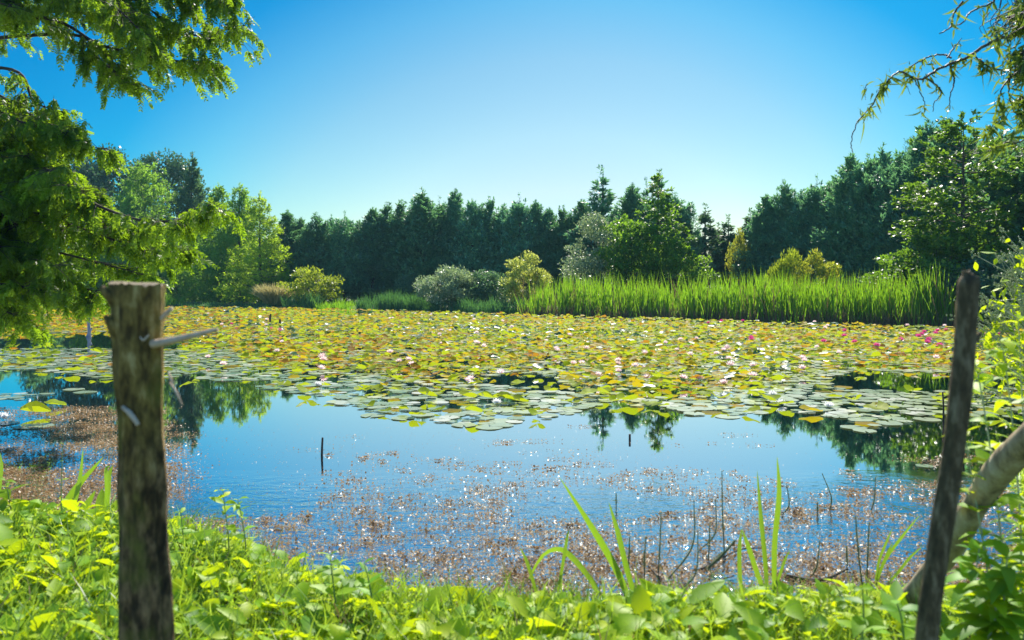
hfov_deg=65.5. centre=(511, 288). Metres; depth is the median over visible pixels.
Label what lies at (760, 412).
lily pad
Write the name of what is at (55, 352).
lily pad
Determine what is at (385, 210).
conifer tree
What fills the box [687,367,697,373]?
lily pad
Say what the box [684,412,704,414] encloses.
lily pad
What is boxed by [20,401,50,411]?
lily pad
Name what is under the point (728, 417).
lily pad
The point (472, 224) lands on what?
conifer tree
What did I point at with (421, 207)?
conifer tree
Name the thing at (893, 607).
bank weed
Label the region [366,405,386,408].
lily pad
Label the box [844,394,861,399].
lily pad
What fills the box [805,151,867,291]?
conifer tree
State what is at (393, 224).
conifer tree
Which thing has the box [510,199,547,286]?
conifer tree
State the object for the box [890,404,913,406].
lily pad
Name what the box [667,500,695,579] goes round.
marestail
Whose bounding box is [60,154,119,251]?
oak tree
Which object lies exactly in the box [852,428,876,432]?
lily pad
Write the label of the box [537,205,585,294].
conifer tree
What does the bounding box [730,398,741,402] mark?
lily pad
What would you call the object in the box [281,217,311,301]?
conifer tree
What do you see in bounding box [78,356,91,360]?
lily pad
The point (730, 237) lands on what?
conifer tree
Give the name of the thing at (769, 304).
reeds
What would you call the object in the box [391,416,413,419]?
lily pad
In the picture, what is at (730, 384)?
lily pad
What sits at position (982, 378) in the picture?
nettle plant
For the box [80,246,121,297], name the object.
larch tree
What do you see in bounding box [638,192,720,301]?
conifer tree
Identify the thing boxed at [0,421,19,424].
lily pad
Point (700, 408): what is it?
lily pad
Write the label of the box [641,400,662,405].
lily pad
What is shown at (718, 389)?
lily pad
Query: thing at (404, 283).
shore bush
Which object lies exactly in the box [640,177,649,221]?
conifer tree
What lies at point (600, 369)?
lily pad
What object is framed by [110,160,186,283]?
tree
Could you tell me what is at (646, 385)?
lily pad
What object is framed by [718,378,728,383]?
water lily
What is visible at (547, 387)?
lily pad
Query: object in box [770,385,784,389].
lily pad
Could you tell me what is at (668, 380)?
lily pad
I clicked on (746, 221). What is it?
conifer tree
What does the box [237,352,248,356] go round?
lily pad
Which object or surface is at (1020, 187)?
conifer tree
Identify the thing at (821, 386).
lily pad
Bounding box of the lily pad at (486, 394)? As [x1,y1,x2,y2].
[478,391,493,397]
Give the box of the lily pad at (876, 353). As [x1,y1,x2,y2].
[871,351,880,355]
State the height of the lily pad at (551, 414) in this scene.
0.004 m
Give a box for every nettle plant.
[940,538,1008,639]
[942,426,1021,639]
[948,567,1023,639]
[949,359,1023,615]
[968,538,1023,639]
[983,336,1023,615]
[995,314,1023,589]
[997,493,1023,638]
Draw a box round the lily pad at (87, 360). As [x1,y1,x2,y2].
[84,358,98,362]
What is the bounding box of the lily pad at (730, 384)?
[719,381,735,386]
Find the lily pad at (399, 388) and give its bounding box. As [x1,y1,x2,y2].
[388,387,402,389]
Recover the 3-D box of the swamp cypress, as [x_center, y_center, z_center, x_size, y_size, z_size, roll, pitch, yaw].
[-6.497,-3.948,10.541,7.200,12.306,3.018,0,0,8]
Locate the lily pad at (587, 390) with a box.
[580,388,597,393]
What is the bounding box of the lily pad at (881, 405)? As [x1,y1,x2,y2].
[863,400,888,409]
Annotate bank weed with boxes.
[0,477,27,509]
[56,442,67,510]
[170,507,192,557]
[209,489,240,562]
[230,496,263,560]
[309,551,359,602]
[352,558,389,598]
[835,585,886,639]
[877,580,917,639]
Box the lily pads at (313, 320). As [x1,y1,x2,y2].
[0,306,1023,466]
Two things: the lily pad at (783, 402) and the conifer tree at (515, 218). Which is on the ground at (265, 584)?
the conifer tree at (515, 218)
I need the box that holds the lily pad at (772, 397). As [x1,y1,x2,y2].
[762,394,780,400]
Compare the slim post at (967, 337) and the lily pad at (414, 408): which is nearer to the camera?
the slim post at (967, 337)
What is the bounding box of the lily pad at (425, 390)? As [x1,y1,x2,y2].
[418,387,436,395]
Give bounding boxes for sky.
[0,0,1023,261]
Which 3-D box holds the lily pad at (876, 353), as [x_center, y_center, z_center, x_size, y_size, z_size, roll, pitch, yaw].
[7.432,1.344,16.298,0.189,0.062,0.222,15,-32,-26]
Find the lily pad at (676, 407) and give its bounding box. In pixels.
[666,406,687,408]
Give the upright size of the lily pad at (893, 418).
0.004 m
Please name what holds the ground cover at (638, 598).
on the ground at (265, 584)
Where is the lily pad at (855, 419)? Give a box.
[848,417,872,420]
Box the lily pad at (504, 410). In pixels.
[492,409,512,412]
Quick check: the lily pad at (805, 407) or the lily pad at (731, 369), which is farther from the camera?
the lily pad at (731, 369)
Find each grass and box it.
[4,288,1023,328]
[248,282,295,304]
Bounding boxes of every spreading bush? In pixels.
[276,265,343,303]
[765,248,810,292]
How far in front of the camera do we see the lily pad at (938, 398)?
10.18 m
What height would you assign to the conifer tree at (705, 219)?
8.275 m
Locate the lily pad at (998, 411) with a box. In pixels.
[981,407,1005,414]
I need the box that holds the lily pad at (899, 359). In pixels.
[893,357,904,361]
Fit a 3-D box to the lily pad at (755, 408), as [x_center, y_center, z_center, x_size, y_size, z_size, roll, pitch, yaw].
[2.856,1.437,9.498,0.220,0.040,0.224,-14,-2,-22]
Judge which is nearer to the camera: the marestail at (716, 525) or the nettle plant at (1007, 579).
the nettle plant at (1007, 579)
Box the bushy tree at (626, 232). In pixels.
[590,213,665,295]
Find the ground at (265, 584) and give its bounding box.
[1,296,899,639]
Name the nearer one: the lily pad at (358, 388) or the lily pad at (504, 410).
the lily pad at (504, 410)
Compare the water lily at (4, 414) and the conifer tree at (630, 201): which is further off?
the conifer tree at (630, 201)
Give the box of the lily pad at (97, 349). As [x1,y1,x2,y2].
[90,347,102,351]
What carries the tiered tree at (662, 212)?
on the ground at (265, 584)
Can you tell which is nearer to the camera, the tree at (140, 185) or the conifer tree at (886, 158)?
the conifer tree at (886, 158)
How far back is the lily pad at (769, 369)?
13.37 m
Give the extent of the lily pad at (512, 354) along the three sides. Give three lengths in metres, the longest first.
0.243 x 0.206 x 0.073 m
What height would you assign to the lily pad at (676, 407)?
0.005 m
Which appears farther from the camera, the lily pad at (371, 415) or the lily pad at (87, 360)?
the lily pad at (87, 360)
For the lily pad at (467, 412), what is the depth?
9.61 m
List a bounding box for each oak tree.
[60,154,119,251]
[72,143,162,227]
[116,147,208,246]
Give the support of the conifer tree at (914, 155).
on the ground at (265, 584)
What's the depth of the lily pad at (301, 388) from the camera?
11.16 m
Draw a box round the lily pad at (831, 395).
[826,394,841,396]
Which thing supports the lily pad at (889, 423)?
on the water
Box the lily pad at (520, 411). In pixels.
[513,410,529,412]
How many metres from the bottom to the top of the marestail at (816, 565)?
0.195 m
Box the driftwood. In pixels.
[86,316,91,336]
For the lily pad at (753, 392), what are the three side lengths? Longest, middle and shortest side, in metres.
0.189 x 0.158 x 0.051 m
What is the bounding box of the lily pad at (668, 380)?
[663,378,672,382]
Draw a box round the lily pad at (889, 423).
[876,421,902,424]
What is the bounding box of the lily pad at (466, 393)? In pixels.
[459,390,476,397]
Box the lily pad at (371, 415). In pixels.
[360,413,384,416]
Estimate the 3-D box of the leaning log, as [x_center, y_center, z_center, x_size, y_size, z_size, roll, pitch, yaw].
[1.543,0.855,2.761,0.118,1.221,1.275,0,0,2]
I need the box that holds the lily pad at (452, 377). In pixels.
[448,374,458,380]
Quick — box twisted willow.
[850,0,1023,166]
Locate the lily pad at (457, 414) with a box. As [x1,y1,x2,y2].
[445,413,465,415]
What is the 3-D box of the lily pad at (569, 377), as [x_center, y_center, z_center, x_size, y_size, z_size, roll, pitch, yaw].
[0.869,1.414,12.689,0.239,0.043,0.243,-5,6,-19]
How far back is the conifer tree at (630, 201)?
62.44 m
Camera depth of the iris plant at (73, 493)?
4.98 m
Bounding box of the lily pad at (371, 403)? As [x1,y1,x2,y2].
[363,400,374,405]
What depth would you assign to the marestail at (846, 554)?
4.27 m
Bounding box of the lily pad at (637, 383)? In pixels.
[632,381,643,386]
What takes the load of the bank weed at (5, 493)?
on the ground cover at (638, 598)
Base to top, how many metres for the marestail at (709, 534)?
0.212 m
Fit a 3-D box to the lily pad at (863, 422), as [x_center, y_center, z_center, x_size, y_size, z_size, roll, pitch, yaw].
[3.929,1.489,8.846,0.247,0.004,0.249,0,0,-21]
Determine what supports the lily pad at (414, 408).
on the water
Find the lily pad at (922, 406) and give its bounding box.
[914,405,936,408]
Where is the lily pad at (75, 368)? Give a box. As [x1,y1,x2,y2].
[62,366,79,369]
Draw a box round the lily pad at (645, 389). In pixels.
[639,387,649,390]
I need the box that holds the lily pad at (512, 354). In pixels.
[506,352,515,357]
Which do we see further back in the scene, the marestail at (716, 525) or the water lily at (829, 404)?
the water lily at (829, 404)
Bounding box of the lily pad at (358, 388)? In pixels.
[354,386,367,389]
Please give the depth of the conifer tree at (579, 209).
64.25 m
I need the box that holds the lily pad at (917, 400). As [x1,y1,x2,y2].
[906,399,928,401]
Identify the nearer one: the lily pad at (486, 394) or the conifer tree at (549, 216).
the lily pad at (486, 394)
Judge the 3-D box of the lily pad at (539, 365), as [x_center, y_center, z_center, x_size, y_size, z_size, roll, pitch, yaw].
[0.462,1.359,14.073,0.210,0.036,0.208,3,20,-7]
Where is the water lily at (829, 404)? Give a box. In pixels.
[824,401,833,406]
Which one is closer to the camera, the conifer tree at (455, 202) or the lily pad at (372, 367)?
the lily pad at (372, 367)
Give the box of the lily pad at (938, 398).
[932,396,946,399]
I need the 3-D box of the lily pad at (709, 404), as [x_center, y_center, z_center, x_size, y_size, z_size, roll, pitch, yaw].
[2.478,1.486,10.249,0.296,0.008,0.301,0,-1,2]
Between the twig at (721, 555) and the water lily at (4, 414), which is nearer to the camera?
the twig at (721, 555)
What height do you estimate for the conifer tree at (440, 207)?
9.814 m
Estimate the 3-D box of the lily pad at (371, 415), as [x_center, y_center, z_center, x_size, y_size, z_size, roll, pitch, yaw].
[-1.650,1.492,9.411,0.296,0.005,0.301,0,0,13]
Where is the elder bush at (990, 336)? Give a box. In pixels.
[946,226,1023,419]
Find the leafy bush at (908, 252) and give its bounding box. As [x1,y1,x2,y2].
[855,247,927,296]
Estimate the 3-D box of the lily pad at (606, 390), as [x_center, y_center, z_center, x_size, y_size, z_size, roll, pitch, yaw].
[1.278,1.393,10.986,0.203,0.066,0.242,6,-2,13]
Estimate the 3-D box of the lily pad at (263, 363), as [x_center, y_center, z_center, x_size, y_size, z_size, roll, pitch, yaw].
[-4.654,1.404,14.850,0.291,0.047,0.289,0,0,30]
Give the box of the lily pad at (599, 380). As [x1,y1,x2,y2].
[596,378,609,381]
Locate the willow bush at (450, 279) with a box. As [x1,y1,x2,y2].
[412,263,482,307]
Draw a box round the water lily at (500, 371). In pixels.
[496,368,504,372]
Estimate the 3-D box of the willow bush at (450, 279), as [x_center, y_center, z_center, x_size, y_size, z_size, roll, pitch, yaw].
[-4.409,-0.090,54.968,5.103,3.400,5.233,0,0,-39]
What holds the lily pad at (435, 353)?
on the water
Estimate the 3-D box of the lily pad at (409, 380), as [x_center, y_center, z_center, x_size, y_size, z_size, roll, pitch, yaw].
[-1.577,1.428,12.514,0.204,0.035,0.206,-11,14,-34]
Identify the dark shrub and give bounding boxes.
[904,260,982,312]
[951,252,1020,315]
[979,250,1023,318]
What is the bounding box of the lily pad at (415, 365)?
[411,362,420,368]
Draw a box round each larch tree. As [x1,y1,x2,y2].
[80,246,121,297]
[85,190,167,289]
[153,236,215,301]
[166,181,262,301]
[187,182,271,302]
[213,190,300,304]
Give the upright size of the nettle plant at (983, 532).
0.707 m
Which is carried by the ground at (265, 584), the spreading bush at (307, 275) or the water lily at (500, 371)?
the spreading bush at (307, 275)
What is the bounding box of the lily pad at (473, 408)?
[465,405,481,411]
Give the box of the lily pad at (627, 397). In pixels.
[616,393,637,399]
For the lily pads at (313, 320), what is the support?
on the water
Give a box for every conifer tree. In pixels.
[169,151,212,269]
[261,209,313,296]
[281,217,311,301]
[286,212,348,297]
[306,214,351,302]
[315,210,366,302]
[335,219,375,299]
[343,205,393,300]
[350,201,400,295]
[368,199,425,293]
[379,187,454,297]
[406,196,458,302]
[430,188,476,302]
[439,198,499,302]
[456,195,509,296]
[473,203,523,302]
[481,192,548,295]
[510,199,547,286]
[527,207,562,303]
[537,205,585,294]
[547,165,619,300]
[551,199,602,291]
[597,202,621,301]
[603,182,653,294]
[633,168,698,297]
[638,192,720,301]
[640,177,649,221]
[675,213,700,289]
[696,202,733,291]
[706,222,729,259]
[709,214,739,300]
[722,207,761,303]
[728,192,783,291]
[741,179,803,288]
[760,189,815,283]
[772,174,832,288]
[801,178,863,299]
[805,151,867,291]
[815,153,884,295]
[826,142,915,300]
[842,138,909,288]
[872,117,982,296]
[874,119,939,270]
[913,130,992,260]
[938,127,1022,260]
[967,131,1023,296]
[979,142,1023,260]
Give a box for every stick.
[321,437,323,454]
[942,392,944,416]
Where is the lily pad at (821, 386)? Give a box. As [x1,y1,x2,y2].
[816,384,830,388]
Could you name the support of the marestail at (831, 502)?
on the water
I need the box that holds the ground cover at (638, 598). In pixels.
[0,469,1023,639]
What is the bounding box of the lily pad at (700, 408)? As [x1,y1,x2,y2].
[690,406,713,409]
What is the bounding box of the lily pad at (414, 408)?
[401,407,421,409]
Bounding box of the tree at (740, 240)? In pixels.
[724,228,755,301]
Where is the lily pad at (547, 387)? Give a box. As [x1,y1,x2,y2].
[544,385,557,390]
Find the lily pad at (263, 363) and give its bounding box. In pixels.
[255,362,269,365]
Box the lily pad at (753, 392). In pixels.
[747,390,758,394]
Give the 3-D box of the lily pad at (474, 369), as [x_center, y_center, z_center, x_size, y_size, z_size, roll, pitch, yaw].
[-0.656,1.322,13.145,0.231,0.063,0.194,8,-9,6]
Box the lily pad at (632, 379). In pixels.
[629,377,641,381]
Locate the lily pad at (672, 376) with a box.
[666,375,679,377]
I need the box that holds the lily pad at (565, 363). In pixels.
[563,361,571,365]
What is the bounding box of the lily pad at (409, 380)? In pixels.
[405,378,417,381]
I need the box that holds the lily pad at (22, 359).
[17,357,31,361]
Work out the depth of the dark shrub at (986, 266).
32.54 m
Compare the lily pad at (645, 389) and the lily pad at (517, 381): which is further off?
the lily pad at (517, 381)
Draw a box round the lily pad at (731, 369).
[726,367,736,372]
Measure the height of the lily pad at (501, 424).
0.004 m
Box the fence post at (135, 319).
[99,281,218,639]
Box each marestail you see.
[627,536,630,563]
[643,536,646,574]
[657,513,661,572]
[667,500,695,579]
[682,531,698,587]
[699,498,717,549]
[707,521,710,558]
[721,471,724,549]
[781,485,790,515]
[810,540,819,577]
[822,474,832,510]
[845,546,848,567]
[855,516,861,579]
[865,522,869,577]
[871,477,875,509]
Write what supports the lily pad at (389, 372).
on the water
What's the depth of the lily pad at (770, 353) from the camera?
16.52 m
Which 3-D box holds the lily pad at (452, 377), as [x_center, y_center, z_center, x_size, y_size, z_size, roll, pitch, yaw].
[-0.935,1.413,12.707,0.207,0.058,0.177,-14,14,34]
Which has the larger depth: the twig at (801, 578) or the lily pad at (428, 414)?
the lily pad at (428, 414)
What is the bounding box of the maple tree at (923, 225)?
[888,109,1023,284]
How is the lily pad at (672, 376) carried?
on the water
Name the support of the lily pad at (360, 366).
on the water
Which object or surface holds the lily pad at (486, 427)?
on the water
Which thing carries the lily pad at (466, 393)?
on the water
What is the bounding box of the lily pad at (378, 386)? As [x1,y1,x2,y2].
[368,384,383,389]
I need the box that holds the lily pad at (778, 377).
[766,374,783,380]
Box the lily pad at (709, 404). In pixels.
[693,403,713,405]
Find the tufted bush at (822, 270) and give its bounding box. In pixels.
[791,248,842,309]
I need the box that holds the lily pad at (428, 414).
[410,413,434,415]
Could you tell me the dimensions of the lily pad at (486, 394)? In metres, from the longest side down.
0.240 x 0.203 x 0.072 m
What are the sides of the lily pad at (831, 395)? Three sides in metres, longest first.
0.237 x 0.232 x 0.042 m
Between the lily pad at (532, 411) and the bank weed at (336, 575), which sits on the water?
the lily pad at (532, 411)
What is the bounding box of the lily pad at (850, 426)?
[840,425,866,428]
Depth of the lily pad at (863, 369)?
14.04 m
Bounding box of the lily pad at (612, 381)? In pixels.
[605,380,617,383]
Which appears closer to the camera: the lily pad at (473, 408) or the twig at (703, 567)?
the twig at (703, 567)
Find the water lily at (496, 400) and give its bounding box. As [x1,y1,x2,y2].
[492,398,501,402]
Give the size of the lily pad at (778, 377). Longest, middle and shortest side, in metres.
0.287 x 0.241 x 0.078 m
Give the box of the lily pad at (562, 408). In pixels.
[556,407,576,409]
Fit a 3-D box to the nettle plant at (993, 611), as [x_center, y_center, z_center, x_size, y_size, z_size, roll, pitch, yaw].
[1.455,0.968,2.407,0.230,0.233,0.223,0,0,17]
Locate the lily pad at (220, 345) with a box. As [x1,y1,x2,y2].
[216,343,227,346]
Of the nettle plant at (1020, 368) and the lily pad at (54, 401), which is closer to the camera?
the nettle plant at (1020, 368)
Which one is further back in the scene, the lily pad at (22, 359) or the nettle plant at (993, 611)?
the lily pad at (22, 359)
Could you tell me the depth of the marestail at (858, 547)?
4.05 m
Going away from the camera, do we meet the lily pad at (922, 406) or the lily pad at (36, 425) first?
the lily pad at (36, 425)
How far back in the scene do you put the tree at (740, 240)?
58.01 m
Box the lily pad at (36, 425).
[14,423,53,428]
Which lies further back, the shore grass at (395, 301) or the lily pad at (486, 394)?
the shore grass at (395, 301)
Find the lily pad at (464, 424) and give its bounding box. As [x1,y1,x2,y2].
[451,423,475,426]
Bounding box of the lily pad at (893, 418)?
[878,416,904,419]
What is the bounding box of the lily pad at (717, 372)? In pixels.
[712,371,723,373]
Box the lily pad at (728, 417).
[715,415,739,418]
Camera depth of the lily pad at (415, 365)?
14.32 m
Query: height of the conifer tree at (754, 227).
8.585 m
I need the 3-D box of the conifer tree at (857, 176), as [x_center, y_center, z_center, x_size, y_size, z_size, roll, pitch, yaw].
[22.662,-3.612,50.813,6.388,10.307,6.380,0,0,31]
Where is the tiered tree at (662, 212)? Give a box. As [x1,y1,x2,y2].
[600,172,723,303]
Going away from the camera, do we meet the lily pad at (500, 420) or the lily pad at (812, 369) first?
the lily pad at (500, 420)
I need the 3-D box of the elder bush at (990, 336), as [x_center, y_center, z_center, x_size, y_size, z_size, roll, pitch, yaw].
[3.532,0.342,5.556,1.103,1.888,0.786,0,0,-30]
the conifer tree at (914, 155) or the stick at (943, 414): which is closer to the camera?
the stick at (943, 414)
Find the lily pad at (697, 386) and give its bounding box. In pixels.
[692,385,707,387]
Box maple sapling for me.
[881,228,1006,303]
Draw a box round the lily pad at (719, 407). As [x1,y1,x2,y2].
[708,406,727,408]
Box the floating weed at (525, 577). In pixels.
[0,404,1023,604]
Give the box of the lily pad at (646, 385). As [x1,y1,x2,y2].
[642,383,655,387]
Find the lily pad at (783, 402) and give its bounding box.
[776,400,794,403]
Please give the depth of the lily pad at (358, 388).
11.49 m
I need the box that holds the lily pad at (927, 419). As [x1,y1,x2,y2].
[913,417,940,420]
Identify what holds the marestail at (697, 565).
on the water
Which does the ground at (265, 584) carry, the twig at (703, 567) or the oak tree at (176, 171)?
the oak tree at (176, 171)
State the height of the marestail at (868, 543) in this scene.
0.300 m
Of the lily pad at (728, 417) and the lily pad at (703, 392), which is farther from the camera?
the lily pad at (703, 392)
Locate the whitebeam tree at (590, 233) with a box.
[558,211,634,300]
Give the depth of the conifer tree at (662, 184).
61.77 m
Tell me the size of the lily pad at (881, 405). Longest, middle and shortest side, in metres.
0.287 x 0.285 x 0.046 m
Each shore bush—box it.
[392,271,422,299]
[459,269,508,304]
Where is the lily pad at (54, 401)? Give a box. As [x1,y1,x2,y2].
[44,399,66,404]
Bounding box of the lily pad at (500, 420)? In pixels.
[488,418,511,422]
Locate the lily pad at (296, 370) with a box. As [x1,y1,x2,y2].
[292,369,306,371]
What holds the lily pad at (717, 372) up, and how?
on the water
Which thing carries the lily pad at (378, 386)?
on the water
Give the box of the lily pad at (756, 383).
[752,381,762,384]
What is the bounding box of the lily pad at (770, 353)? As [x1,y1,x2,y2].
[765,352,775,355]
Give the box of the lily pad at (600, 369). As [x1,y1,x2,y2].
[592,367,603,371]
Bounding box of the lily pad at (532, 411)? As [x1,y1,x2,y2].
[528,408,544,414]
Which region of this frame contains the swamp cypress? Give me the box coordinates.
[0,0,270,354]
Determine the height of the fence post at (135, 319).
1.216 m
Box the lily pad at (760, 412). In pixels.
[746,410,768,413]
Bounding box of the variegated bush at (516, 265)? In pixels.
[498,250,553,305]
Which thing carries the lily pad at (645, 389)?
on the water
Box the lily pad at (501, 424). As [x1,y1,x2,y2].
[489,423,513,426]
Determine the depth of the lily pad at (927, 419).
9.11 m
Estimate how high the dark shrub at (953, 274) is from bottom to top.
2.795 m
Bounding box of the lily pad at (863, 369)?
[855,367,866,371]
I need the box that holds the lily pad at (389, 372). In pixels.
[386,369,402,378]
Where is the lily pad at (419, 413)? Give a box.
[409,412,425,414]
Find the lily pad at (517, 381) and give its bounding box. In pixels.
[510,379,524,384]
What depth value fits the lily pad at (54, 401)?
10.10 m
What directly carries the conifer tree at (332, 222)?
on the ground at (265, 584)
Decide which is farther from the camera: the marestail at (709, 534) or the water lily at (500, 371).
the water lily at (500, 371)
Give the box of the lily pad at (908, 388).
[904,385,922,390]
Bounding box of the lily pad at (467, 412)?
[459,411,482,413]
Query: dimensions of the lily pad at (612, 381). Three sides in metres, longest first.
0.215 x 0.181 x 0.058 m
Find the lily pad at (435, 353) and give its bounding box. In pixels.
[431,351,441,355]
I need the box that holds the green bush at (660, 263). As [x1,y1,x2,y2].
[636,238,712,303]
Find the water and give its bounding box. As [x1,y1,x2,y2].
[0,307,1023,611]
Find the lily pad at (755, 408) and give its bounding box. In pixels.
[742,406,759,411]
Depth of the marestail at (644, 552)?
4.12 m
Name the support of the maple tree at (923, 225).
on the ground at (265, 584)
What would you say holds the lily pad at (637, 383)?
on the water
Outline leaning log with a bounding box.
[888,423,1023,614]
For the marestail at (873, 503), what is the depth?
5.38 m
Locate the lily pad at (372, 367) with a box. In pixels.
[367,364,377,368]
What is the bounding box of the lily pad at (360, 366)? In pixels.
[356,364,366,367]
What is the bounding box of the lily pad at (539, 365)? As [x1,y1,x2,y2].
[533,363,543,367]
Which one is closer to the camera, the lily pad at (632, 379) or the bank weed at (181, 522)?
the bank weed at (181, 522)
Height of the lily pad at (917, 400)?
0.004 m
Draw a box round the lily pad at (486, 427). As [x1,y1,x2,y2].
[476,425,502,429]
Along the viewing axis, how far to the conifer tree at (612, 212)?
64.89 m
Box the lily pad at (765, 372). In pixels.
[759,370,772,374]
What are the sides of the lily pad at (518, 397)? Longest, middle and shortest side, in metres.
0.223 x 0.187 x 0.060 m
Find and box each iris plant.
[0,454,2,489]
[59,451,112,521]
[520,478,633,593]
[737,458,789,595]
[875,516,921,582]
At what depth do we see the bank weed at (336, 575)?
3.10 m
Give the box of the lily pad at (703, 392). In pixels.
[694,390,710,394]
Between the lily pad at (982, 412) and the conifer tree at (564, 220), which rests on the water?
the lily pad at (982, 412)
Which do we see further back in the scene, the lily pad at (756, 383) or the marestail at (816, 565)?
the lily pad at (756, 383)
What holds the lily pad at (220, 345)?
on the water
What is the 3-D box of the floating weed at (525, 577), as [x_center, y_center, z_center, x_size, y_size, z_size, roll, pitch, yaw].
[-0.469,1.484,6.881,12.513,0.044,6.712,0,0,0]
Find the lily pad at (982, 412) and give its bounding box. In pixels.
[973,411,998,414]
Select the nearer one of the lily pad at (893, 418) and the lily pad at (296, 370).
the lily pad at (893, 418)
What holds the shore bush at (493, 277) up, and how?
on the ground at (265, 584)
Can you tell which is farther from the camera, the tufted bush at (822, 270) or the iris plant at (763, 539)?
the tufted bush at (822, 270)
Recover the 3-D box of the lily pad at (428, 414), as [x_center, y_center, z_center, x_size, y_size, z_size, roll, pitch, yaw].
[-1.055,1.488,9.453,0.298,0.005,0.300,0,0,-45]
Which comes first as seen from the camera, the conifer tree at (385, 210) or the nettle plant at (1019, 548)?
the nettle plant at (1019, 548)
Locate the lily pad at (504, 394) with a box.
[498,391,513,399]
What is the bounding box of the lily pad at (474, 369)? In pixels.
[466,367,478,371]
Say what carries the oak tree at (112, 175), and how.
on the ground at (265, 584)
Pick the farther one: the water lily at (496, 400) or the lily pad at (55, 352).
the lily pad at (55, 352)
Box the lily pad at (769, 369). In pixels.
[761,366,774,370]
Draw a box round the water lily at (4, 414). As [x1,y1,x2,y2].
[0,412,9,416]
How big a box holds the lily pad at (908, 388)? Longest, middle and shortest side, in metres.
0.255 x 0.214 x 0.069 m
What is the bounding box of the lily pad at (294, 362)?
[289,361,304,364]
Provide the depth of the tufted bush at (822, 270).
41.93 m
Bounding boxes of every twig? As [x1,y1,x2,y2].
[648,565,665,585]
[700,547,760,569]
[706,539,736,569]
[785,568,847,581]
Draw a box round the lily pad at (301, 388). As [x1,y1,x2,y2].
[296,385,316,391]
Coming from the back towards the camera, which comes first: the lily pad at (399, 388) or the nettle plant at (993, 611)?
the lily pad at (399, 388)
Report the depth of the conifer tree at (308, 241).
70.22 m
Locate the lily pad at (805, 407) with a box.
[799,404,822,411]
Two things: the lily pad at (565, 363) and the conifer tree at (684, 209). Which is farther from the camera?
the conifer tree at (684, 209)
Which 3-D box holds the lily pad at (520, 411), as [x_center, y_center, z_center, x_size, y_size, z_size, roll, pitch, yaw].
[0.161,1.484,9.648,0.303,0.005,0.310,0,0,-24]
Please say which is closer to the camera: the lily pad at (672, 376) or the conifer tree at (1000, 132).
the lily pad at (672, 376)
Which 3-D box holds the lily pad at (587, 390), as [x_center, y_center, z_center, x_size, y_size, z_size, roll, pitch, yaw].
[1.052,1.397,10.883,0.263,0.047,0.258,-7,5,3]
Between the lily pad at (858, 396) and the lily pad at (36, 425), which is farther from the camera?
the lily pad at (858, 396)
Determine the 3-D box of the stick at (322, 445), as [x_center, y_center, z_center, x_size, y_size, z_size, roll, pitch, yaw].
[-1.716,1.495,7.190,0.024,0.310,0.026,0,0,23]
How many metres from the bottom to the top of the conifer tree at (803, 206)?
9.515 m
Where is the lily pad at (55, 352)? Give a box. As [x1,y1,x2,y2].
[47,350,60,353]
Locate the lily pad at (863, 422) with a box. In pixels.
[855,421,878,424]
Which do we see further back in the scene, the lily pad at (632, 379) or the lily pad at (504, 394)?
the lily pad at (632, 379)
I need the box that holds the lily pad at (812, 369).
[806,368,821,371]
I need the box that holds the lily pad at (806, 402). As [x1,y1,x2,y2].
[798,401,821,404]
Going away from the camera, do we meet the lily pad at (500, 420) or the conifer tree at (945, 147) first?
the lily pad at (500, 420)
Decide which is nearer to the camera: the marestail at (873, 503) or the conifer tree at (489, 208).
the marestail at (873, 503)
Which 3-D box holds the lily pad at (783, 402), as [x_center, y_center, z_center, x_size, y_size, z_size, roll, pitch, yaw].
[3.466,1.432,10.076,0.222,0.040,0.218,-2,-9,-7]
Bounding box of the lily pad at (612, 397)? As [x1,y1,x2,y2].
[609,395,621,400]
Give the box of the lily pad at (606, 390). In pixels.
[597,387,611,392]
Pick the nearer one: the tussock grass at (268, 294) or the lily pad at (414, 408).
the lily pad at (414, 408)
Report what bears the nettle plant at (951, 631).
on the ground at (265, 584)
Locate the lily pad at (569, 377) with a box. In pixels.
[559,376,573,379]
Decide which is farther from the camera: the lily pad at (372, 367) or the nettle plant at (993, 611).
the lily pad at (372, 367)
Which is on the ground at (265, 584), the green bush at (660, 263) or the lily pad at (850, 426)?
the green bush at (660, 263)
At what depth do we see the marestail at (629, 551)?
4.33 m
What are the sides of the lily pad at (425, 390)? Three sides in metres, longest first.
0.280 x 0.238 x 0.084 m
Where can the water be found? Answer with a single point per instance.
(808, 453)
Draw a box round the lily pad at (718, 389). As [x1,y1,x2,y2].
[706,387,722,392]
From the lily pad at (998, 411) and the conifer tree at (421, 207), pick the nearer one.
the lily pad at (998, 411)
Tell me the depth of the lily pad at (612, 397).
10.34 m
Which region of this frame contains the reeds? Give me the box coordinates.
[506,261,992,327]
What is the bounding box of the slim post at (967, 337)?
[914,269,982,639]
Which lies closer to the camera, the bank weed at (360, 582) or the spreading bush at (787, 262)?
the bank weed at (360, 582)
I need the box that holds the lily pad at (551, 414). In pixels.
[537,413,558,416]
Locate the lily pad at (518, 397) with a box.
[513,394,528,401]
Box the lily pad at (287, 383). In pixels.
[274,380,291,385]

